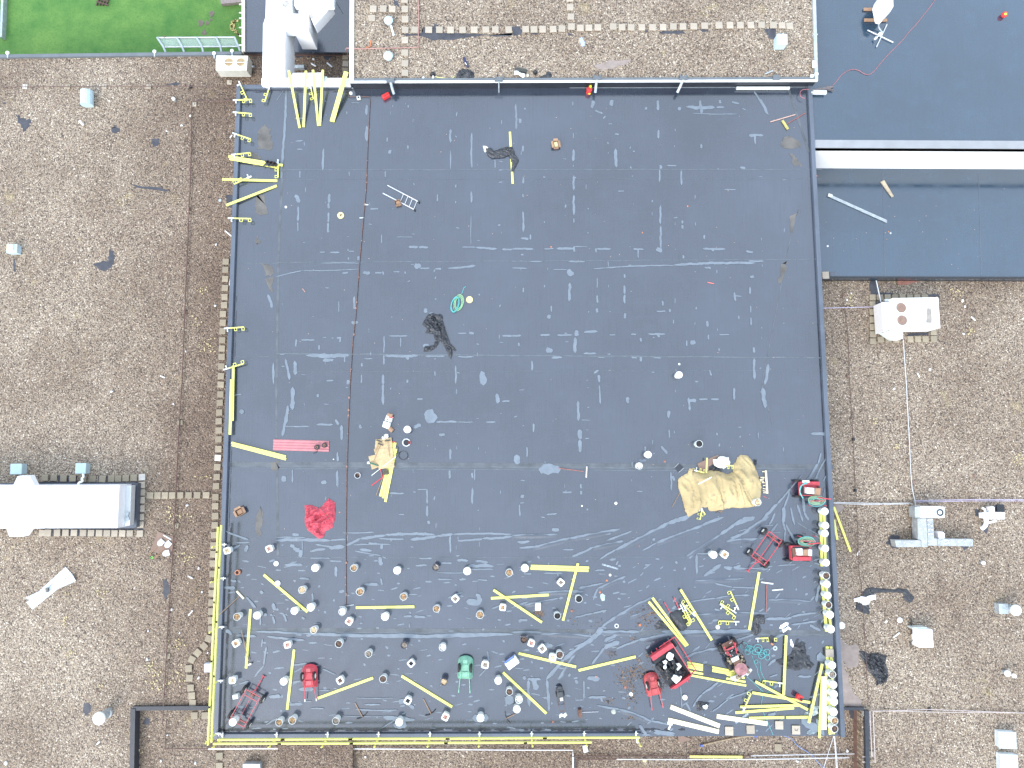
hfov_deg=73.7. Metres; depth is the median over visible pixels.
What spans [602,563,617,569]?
clear strip
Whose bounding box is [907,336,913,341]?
concrete paver
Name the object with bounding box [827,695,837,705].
bucket
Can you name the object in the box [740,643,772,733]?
thin hose
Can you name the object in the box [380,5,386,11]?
concrete paver
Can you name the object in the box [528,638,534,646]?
bucket
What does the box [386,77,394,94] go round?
roof drain
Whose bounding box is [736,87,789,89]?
white channel
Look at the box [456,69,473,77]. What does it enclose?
black sheet
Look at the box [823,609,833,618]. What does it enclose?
bucket
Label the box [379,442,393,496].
yellow plank
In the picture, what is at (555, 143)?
cardboard box
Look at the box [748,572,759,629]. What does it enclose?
yellow plank
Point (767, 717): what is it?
yellow plank
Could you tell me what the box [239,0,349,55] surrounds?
northwest building
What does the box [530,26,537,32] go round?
concrete paver
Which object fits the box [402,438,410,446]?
bucket
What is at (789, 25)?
concrete paver
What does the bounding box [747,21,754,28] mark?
concrete paver
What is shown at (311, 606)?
bucket
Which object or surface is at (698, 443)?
bucket
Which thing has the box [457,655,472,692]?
wheelbarrow
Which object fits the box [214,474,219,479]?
concrete paver
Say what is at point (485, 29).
concrete paver
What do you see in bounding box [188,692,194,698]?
concrete paver
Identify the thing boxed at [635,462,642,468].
bucket
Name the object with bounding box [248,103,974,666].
crumbs
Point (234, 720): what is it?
bucket
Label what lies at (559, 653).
bucket
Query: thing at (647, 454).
bucket
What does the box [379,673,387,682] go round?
bucket
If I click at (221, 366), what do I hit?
concrete paver
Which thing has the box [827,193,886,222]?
steel rails
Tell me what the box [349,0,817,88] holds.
building
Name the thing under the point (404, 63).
concrete paver
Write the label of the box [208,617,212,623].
concrete paver
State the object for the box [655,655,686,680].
black bag
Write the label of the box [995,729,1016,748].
skylight
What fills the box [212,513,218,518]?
concrete paver
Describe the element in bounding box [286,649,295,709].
yellow plank
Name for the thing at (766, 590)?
squeegee
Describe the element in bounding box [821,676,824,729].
cream plank
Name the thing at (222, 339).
concrete paver
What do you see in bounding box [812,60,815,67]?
edge lamp
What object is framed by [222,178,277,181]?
yellow plank
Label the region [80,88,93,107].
roof vent
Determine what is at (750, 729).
concrete paver
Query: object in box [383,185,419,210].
ladder
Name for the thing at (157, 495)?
concrete paver
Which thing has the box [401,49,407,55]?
concrete paver
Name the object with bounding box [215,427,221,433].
concrete paver
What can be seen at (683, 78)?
roof drain
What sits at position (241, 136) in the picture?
rail clamp
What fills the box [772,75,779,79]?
roof drain
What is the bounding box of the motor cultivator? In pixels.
[717,637,751,680]
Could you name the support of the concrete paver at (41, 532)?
on the building at (82, 335)
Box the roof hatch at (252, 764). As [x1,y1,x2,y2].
[243,761,261,767]
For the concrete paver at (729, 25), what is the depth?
29.27 m
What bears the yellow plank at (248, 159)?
on the building at (735, 210)
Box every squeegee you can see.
[559,466,587,477]
[761,581,772,606]
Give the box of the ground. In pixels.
[0,0,241,53]
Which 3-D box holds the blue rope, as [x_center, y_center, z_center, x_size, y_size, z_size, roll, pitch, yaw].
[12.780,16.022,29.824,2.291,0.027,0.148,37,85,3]
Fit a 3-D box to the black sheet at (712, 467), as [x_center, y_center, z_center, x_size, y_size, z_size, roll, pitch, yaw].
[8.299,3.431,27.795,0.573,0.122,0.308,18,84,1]
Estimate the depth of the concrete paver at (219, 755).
29.53 m
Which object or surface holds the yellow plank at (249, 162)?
on the building at (735, 210)
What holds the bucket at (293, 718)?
on the building at (735, 210)
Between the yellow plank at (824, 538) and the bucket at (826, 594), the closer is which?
the bucket at (826, 594)
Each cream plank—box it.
[668,717,718,733]
[670,705,719,727]
[716,714,767,725]
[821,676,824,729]
[824,676,826,729]
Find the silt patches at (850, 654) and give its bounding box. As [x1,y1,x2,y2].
[164,36,894,705]
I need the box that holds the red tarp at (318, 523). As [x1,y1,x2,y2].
[305,498,335,538]
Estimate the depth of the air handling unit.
29.05 m
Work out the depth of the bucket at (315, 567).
26.92 m
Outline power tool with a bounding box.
[795,693,803,701]
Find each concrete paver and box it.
[39,529,44,535]
[41,475,47,480]
[44,529,51,535]
[50,475,56,480]
[54,529,60,535]
[60,475,66,481]
[62,529,68,535]
[69,475,75,481]
[70,529,77,535]
[80,530,86,535]
[87,530,94,535]
[89,475,95,481]
[96,530,102,535]
[99,475,105,481]
[103,530,110,536]
[108,475,114,481]
[111,530,117,536]
[115,475,121,481]
[119,530,125,536]
[122,475,128,481]
[126,530,132,536]
[130,474,136,480]
[136,530,143,536]
[137,521,143,527]
[139,474,145,480]
[140,505,144,511]
[147,492,153,498]
[154,492,160,498]
[161,492,167,498]
[169,492,174,498]
[177,492,183,498]
[185,492,191,497]
[185,665,191,671]
[186,674,192,681]
[187,684,193,691]
[188,655,195,663]
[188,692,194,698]
[189,699,195,705]
[191,712,197,718]
[193,648,201,656]
[194,492,200,498]
[199,642,207,650]
[202,712,207,718]
[203,492,209,498]
[204,634,211,642]
[208,599,213,605]
[208,608,212,614]
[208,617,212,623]
[209,570,214,576]
[209,590,213,596]
[210,542,215,548]
[210,551,215,557]
[210,560,214,566]
[211,522,217,528]
[211,532,216,538]
[212,494,218,500]
[212,503,218,508]
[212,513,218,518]
[213,483,219,488]
[214,455,221,460]
[214,464,220,469]
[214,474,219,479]
[215,418,221,423]
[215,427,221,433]
[215,436,221,441]
[215,446,221,451]
[216,409,222,415]
[216,752,222,759]
[216,762,222,767]
[217,373,224,379]
[217,381,223,387]
[217,391,223,397]
[217,399,222,405]
[218,354,224,359]
[218,363,224,369]
[219,319,225,325]
[219,328,225,333]
[219,337,225,342]
[219,345,224,351]
[220,311,226,316]
[221,294,227,299]
[221,302,227,307]
[222,259,228,264]
[222,267,228,272]
[222,276,228,281]
[222,285,228,290]
[342,61,348,66]
[369,15,374,21]
[370,5,376,11]
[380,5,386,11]
[389,6,395,12]
[401,6,407,12]
[401,37,407,43]
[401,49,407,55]
[401,60,407,66]
[402,16,408,22]
[402,27,408,32]
[402,69,407,75]
[411,26,417,32]
[425,26,431,32]
[436,26,442,32]
[447,26,453,32]
[459,26,465,32]
[471,26,477,32]
[482,26,489,32]
[492,26,498,32]
[505,26,511,32]
[522,26,528,32]
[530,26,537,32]
[539,26,545,32]
[550,26,556,32]
[558,25,564,31]
[567,4,573,10]
[567,13,573,19]
[568,23,574,29]
[577,24,583,30]
[585,25,591,30]
[594,24,600,30]
[610,23,616,29]
[619,24,625,30]
[628,24,634,30]
[638,24,644,30]
[649,24,655,30]
[660,24,665,29]
[670,23,676,29]
[679,23,685,29]
[690,23,696,29]
[701,22,707,28]
[715,22,722,28]
[725,726,732,735]
[726,22,733,28]
[737,22,743,28]
[746,725,754,733]
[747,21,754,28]
[758,22,764,27]
[770,22,776,28]
[774,744,781,750]
[775,721,782,729]
[778,22,785,28]
[786,23,792,28]
[792,725,799,734]
[822,272,828,278]
[825,649,833,656]
[869,294,875,300]
[869,301,875,306]
[869,309,873,314]
[869,316,874,322]
[869,324,874,329]
[869,331,875,336]
[870,338,875,343]
[877,336,883,341]
[884,294,890,298]
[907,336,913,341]
[915,336,920,341]
[922,336,928,341]
[930,329,936,334]
[930,336,936,341]
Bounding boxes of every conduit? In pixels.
[208,748,573,755]
[574,755,749,756]
[575,759,615,767]
[617,757,848,759]
[750,753,854,755]
[834,502,913,505]
[834,503,908,504]
[862,711,871,756]
[862,712,875,762]
[872,710,1023,712]
[873,709,1019,712]
[903,339,915,505]
[915,499,1023,500]
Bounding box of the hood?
[934,531,944,538]
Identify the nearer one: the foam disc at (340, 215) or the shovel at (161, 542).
the foam disc at (340, 215)
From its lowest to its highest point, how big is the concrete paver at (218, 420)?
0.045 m
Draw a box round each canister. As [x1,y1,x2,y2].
[795,548,802,554]
[805,487,813,493]
[811,90,826,94]
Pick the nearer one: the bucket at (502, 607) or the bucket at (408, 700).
the bucket at (408, 700)
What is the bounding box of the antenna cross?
[867,24,892,46]
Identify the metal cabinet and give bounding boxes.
[907,617,933,647]
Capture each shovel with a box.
[148,539,164,555]
[151,550,169,558]
[155,540,171,557]
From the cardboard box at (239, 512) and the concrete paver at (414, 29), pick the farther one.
the concrete paver at (414, 29)
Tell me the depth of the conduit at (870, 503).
30.27 m
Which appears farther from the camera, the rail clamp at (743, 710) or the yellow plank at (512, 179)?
the yellow plank at (512, 179)
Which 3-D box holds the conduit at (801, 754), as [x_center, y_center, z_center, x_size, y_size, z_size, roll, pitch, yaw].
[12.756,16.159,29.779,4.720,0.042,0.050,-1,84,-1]
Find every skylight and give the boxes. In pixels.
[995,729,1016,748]
[996,752,1017,767]
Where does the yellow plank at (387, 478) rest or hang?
on the building at (735, 210)
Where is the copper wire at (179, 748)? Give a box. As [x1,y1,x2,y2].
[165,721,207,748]
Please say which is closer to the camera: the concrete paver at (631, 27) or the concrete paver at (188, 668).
the concrete paver at (631, 27)
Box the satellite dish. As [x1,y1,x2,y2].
[863,0,892,32]
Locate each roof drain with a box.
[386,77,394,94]
[495,76,502,92]
[593,75,600,92]
[676,75,687,92]
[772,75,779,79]
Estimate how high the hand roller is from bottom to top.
0.140 m
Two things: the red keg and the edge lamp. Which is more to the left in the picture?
the red keg
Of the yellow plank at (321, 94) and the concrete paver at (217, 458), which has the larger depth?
the concrete paver at (217, 458)
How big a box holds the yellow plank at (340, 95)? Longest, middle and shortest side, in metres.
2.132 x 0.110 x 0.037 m
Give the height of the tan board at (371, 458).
0.012 m
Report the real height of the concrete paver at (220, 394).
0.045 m
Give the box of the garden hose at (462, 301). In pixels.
[453,294,463,310]
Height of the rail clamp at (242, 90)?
0.050 m
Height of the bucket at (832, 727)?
0.370 m
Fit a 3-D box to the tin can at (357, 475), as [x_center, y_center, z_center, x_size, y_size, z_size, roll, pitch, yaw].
[-6.235,3.697,27.611,0.240,0.164,0.240,0,84,-1]
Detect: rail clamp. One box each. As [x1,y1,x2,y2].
[223,360,243,369]
[224,327,244,331]
[228,217,251,221]
[231,152,250,157]
[232,132,250,141]
[232,174,251,184]
[233,99,251,103]
[233,111,251,116]
[237,81,247,101]
[262,86,269,101]
[275,159,278,177]
[679,604,689,625]
[682,607,691,623]
[718,620,738,624]
[720,600,736,612]
[720,604,735,619]
[727,591,738,609]
[741,692,750,711]
[755,637,768,641]
[762,680,782,686]
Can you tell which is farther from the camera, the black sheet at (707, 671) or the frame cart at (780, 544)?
the frame cart at (780, 544)
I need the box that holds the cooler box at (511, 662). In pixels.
[504,654,518,669]
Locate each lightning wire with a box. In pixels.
[36,86,232,86]
[162,100,232,722]
[340,96,369,606]
[842,295,868,704]
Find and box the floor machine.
[556,686,565,711]
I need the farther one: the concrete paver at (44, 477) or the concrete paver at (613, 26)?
the concrete paver at (44, 477)
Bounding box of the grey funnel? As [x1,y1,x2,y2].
[812,86,833,90]
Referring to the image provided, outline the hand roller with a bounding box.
[578,709,584,717]
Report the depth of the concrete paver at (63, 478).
30.45 m
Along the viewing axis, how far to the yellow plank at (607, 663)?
26.99 m
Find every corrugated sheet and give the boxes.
[26,576,75,599]
[27,567,73,608]
[273,439,328,451]
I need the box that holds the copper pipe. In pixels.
[345,0,418,55]
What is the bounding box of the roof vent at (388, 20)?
[384,16,392,25]
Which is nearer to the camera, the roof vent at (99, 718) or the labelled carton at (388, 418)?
the labelled carton at (388, 418)
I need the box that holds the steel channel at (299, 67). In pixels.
[295,65,304,69]
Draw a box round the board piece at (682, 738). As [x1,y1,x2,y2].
[678,736,691,742]
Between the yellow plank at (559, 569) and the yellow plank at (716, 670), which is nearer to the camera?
the yellow plank at (716, 670)
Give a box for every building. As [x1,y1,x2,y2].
[0,51,353,767]
[129,705,853,767]
[213,84,844,738]
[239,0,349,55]
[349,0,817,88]
[812,0,1023,168]
[822,281,1023,767]
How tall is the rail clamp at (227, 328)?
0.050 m
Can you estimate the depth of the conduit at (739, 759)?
29.71 m
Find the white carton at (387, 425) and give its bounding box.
[382,421,390,428]
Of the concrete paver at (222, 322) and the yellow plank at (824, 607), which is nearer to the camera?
the yellow plank at (824, 607)
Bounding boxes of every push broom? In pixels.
[219,591,243,614]
[241,630,251,665]
[781,113,804,129]
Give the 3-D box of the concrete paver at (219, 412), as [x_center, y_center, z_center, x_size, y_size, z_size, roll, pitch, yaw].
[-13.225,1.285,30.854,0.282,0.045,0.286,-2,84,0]
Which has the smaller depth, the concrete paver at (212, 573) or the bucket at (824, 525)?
the bucket at (824, 525)
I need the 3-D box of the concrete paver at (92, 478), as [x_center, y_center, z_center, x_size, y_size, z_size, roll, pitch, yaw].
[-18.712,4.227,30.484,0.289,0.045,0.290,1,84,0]
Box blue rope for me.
[785,736,822,766]
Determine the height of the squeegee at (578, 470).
0.070 m
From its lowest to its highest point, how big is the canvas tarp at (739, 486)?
0.399 m
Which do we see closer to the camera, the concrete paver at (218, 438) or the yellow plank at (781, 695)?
the yellow plank at (781, 695)
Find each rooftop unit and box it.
[216,55,254,76]
[873,297,939,339]
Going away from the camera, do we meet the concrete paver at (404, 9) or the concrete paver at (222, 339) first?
the concrete paver at (404, 9)
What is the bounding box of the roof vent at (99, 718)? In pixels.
[93,708,112,724]
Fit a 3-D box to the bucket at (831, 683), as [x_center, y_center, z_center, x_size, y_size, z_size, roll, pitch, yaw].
[12.523,11.737,26.778,0.284,0.382,0.285,41,85,3]
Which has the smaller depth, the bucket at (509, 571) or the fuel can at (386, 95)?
the bucket at (509, 571)
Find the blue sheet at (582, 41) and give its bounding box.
[579,37,584,45]
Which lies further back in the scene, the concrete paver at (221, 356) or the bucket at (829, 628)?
the concrete paver at (221, 356)
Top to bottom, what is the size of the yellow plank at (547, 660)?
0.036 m
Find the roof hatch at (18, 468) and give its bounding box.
[10,464,26,473]
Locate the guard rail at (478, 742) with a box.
[212,731,640,748]
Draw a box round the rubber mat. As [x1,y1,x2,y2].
[996,504,1003,510]
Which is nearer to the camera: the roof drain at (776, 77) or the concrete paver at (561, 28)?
the roof drain at (776, 77)
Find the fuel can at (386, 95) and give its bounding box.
[382,92,389,99]
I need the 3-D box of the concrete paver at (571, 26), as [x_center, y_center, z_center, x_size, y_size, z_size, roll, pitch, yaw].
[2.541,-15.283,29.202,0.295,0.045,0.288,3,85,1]
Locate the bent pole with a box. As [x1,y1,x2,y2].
[700,736,756,746]
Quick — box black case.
[514,67,526,73]
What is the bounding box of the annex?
[816,168,1023,281]
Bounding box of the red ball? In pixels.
[1001,11,1007,17]
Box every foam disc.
[337,212,343,218]
[466,296,472,302]
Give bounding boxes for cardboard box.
[233,506,245,516]
[394,199,401,206]
[551,138,560,148]
[802,549,807,555]
[814,488,820,494]
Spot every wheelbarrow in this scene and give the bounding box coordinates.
[300,664,317,701]
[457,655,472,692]
[644,672,663,709]
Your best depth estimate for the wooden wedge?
31.35 m
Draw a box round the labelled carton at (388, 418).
[385,415,392,421]
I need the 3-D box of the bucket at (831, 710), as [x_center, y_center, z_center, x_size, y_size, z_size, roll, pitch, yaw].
[12.478,12.742,26.671,0.301,0.382,0.300,-37,86,-4]
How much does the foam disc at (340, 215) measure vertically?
0.064 m
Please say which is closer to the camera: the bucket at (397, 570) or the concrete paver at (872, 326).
the bucket at (397, 570)
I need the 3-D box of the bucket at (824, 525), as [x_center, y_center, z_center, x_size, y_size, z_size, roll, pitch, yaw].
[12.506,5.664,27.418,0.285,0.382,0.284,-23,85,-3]
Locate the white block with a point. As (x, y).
(675, 678)
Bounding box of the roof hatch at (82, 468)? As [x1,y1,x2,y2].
[75,463,90,473]
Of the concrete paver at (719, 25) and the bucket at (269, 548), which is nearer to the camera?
the bucket at (269, 548)
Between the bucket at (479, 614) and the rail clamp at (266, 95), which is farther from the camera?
the rail clamp at (266, 95)
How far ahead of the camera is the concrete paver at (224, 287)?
31.43 m
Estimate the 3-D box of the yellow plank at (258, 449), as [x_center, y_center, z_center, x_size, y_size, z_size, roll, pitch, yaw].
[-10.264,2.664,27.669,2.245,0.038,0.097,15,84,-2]
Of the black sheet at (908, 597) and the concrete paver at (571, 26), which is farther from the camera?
the black sheet at (908, 597)
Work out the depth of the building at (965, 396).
30.37 m
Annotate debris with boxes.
[533,510,721,720]
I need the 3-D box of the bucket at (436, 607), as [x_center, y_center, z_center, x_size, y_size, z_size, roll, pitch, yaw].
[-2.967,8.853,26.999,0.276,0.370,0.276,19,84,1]
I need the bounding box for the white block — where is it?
[671,674,681,682]
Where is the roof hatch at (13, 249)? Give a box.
[6,244,21,254]
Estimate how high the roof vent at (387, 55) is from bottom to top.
0.280 m
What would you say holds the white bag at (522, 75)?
on the black case
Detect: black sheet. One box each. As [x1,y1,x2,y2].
[422,313,455,358]
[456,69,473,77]
[485,147,518,171]
[540,71,551,77]
[654,620,669,629]
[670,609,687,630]
[695,701,708,710]
[703,664,726,679]
[709,464,721,471]
[751,614,764,634]
[766,635,774,642]
[776,639,813,670]
[811,715,817,722]
[856,587,913,613]
[859,651,888,684]
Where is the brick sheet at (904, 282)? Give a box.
[897,281,918,284]
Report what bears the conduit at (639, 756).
on the building at (184, 729)
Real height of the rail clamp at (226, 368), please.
0.050 m
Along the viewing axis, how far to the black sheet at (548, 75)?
28.96 m
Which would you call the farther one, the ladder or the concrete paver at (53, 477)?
the concrete paver at (53, 477)
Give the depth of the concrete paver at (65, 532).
30.20 m
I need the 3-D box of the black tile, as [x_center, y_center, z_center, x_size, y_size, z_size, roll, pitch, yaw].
[6.816,3.413,27.855,0.287,0.020,0.272,-40,86,-4]
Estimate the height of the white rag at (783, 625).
0.068 m
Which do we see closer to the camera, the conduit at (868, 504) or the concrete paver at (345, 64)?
the conduit at (868, 504)
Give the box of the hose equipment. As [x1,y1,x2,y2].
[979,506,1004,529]
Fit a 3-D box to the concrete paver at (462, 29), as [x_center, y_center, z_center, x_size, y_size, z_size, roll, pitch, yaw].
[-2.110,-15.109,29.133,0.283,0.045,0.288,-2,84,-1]
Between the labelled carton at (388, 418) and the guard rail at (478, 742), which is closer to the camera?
the guard rail at (478, 742)
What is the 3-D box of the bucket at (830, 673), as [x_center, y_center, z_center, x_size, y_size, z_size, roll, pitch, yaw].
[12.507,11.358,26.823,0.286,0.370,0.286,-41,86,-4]
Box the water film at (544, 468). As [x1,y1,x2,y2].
[224,90,825,735]
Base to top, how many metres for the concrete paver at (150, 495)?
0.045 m
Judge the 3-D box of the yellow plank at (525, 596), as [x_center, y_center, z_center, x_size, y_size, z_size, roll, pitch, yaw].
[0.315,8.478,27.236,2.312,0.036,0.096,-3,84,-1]
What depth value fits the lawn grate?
37.06 m
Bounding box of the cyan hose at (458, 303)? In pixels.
[450,287,464,312]
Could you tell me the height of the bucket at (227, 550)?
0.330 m
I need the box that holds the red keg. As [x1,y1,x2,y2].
[586,85,591,94]
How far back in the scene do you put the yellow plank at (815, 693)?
26.84 m
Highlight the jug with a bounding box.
[232,692,239,698]
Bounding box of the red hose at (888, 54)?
[832,0,934,85]
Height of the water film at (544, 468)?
0.021 m
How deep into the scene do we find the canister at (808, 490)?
27.12 m
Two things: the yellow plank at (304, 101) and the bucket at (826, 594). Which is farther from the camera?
the yellow plank at (304, 101)
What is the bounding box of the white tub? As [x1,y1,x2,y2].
[535,602,540,610]
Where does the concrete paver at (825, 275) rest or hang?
on the annex
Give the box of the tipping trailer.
[648,637,695,689]
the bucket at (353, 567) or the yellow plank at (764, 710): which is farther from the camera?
the bucket at (353, 567)
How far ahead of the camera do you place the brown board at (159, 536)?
30.23 m
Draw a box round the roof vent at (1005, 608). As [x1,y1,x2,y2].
[994,603,1021,615]
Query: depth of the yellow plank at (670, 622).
27.05 m
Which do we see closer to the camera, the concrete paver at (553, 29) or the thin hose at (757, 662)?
the thin hose at (757, 662)
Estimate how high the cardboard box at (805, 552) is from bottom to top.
0.140 m
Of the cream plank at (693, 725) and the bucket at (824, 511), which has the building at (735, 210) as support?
the cream plank at (693, 725)
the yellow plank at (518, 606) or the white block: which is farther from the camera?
the yellow plank at (518, 606)
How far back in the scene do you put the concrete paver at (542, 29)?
29.15 m
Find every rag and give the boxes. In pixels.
[600,593,604,600]
[779,622,788,628]
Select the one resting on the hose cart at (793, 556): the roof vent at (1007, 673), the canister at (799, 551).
the canister at (799, 551)
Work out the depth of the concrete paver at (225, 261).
31.56 m
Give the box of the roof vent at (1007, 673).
[1001,669,1010,676]
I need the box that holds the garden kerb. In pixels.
[0,0,6,39]
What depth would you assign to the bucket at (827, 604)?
26.96 m
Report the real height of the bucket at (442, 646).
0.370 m
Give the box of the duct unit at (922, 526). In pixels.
[890,506,972,546]
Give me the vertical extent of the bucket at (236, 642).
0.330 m
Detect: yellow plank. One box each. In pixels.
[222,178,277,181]
[226,185,276,205]
[228,155,282,166]
[229,158,276,167]
[229,379,232,434]
[231,442,285,457]
[232,367,234,420]
[232,444,285,459]
[245,609,251,667]
[263,574,307,612]
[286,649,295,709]
[288,70,300,127]
[302,71,306,126]
[312,70,318,125]
[318,677,372,698]
[319,70,323,125]
[330,71,345,121]
[332,72,348,121]
[356,605,413,608]
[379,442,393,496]
[382,442,395,497]
[384,449,396,501]
[401,675,452,707]
[491,594,548,599]
[493,589,541,622]
[502,672,546,713]
[509,132,513,183]
[518,652,575,667]
[530,567,587,571]
[531,565,588,568]
[562,563,578,620]
[578,655,635,671]
[648,601,685,646]
[651,597,688,645]
[680,589,712,640]
[687,661,735,672]
[687,664,743,676]
[688,666,744,678]
[690,670,745,682]
[690,755,741,757]
[691,674,745,686]
[735,707,793,713]
[740,704,798,707]
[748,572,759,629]
[749,716,783,718]
[752,691,809,703]
[755,681,807,710]
[782,635,787,694]
[786,716,807,718]
[807,664,823,722]
[818,676,821,737]
[819,513,822,565]
[820,577,827,631]
[822,514,826,558]
[824,579,831,624]
[824,673,830,734]
[834,507,850,551]
[834,519,837,539]
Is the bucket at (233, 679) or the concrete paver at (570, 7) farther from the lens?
the concrete paver at (570, 7)
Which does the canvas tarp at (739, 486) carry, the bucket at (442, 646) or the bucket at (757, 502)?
the bucket at (757, 502)
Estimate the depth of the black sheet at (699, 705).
26.86 m
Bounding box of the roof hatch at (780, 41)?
[773,34,787,49]
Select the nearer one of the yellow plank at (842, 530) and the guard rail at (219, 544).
the guard rail at (219, 544)
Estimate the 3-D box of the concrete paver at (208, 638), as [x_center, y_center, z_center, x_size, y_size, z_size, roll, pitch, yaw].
[-13.245,11.119,29.817,0.286,0.045,0.292,17,84,1]
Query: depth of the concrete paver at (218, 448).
30.66 m
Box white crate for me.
[582,744,587,752]
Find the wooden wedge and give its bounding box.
[880,180,892,197]
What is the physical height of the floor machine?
0.372 m
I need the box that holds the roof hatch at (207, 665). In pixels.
[204,662,210,671]
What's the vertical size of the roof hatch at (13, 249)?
0.350 m
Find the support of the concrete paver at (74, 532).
on the building at (82, 335)
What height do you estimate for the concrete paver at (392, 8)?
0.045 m
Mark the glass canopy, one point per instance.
(220, 42)
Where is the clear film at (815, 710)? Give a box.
[804,705,818,715]
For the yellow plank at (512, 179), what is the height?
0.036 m
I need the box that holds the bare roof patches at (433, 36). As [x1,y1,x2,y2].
[3,0,1003,724]
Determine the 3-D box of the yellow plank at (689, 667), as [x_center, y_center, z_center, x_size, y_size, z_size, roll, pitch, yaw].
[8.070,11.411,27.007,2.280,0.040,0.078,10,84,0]
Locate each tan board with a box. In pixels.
[368,455,377,468]
[374,448,393,468]
[375,437,391,448]
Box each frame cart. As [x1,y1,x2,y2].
[227,675,265,728]
[746,527,783,572]
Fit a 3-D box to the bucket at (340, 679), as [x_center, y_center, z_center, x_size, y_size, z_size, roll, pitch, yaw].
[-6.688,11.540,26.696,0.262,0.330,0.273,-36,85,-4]
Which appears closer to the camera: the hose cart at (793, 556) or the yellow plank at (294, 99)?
the hose cart at (793, 556)
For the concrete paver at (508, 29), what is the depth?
29.13 m
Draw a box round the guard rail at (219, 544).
[205,525,226,745]
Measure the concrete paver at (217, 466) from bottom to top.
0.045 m
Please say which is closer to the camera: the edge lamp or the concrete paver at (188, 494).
the edge lamp
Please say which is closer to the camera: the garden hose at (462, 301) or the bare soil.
the garden hose at (462, 301)
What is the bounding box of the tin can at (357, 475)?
[354,472,360,477]
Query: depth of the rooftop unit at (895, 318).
30.17 m
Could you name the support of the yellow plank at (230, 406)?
on the yellow plank at (233, 371)
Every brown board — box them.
[150,532,176,556]
[697,455,718,471]
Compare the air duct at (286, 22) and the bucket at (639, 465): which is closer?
the bucket at (639, 465)
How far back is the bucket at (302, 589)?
26.88 m
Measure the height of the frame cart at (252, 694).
0.353 m
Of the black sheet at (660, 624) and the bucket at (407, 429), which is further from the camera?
the bucket at (407, 429)
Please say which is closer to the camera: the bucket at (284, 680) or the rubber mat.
the bucket at (284, 680)
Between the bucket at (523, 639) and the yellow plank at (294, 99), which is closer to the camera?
the bucket at (523, 639)
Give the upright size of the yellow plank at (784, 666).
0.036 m
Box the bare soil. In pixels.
[198,11,214,34]
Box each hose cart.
[784,535,820,561]
[793,479,830,506]
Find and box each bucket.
[223,546,232,554]
[229,675,237,683]
[229,716,238,725]
[232,638,241,647]
[233,612,242,620]
[253,610,262,619]
[265,545,274,552]
[275,716,284,725]
[280,675,288,684]
[284,640,292,648]
[288,714,297,723]
[291,606,299,614]
[298,585,307,593]
[307,602,315,610]
[310,625,318,633]
[311,564,320,571]
[332,715,340,724]
[335,638,343,647]
[336,675,344,684]
[338,607,346,614]
[345,616,353,625]
[350,564,358,571]
[356,587,364,595]
[365,648,372,657]
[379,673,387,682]
[381,611,389,620]
[393,566,400,573]
[395,716,403,725]
[400,592,407,601]
[400,640,407,648]
[402,438,410,446]
[404,426,410,432]
[404,695,411,704]
[407,658,414,667]
[432,563,439,570]
[433,604,439,611]
[439,642,445,650]
[440,676,447,685]
[441,711,449,720]
[451,594,458,602]
[463,566,470,574]
[476,610,483,618]
[477,711,484,721]
[481,659,488,668]
[494,675,501,683]
[499,603,505,610]
[506,568,513,575]
[506,686,512,695]
[513,703,519,712]
[515,693,522,703]
[520,634,527,642]
[521,564,528,571]
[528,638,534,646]
[538,643,546,652]
[549,652,555,660]
[554,611,560,618]
[556,649,562,658]
[557,578,564,585]
[575,594,582,602]
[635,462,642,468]
[643,451,651,457]
[674,371,682,378]
[694,440,702,446]
[708,550,716,558]
[719,550,728,558]
[752,497,761,505]
[818,508,828,514]
[818,522,828,529]
[818,529,828,536]
[818,544,828,552]
[819,558,829,565]
[819,571,829,579]
[820,580,829,587]
[821,591,830,598]
[822,600,831,608]
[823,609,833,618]
[824,624,834,632]
[825,659,835,668]
[825,669,836,677]
[826,679,836,688]
[826,705,836,716]
[827,688,837,697]
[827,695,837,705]
[827,714,837,724]
[827,722,837,732]
[839,621,844,628]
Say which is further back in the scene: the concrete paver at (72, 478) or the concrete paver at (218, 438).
the concrete paver at (218, 438)
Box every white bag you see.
[514,71,524,77]
[666,652,673,660]
[713,456,729,467]
[854,595,875,604]
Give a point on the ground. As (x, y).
(72, 26)
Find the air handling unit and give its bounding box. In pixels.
[0,474,140,535]
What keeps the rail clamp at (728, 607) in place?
on the building at (735, 210)
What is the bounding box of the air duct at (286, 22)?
[262,0,350,86]
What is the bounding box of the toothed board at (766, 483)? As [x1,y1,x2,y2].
[759,470,767,493]
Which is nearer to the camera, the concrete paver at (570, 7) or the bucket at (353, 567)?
the bucket at (353, 567)
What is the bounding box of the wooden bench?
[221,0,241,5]
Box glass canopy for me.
[156,36,240,51]
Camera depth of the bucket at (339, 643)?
26.68 m
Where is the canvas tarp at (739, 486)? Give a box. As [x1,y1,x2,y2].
[678,455,761,516]
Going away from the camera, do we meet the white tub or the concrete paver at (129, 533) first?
the white tub
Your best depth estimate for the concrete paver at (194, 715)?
29.69 m
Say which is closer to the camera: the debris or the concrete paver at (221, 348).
the debris
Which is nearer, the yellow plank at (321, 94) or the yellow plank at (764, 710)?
the yellow plank at (764, 710)
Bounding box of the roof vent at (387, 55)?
[383,51,392,60]
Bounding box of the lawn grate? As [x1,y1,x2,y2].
[96,0,108,5]
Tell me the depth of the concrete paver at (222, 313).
31.31 m
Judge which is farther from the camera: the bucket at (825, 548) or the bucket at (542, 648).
the bucket at (825, 548)
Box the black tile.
[675,464,683,471]

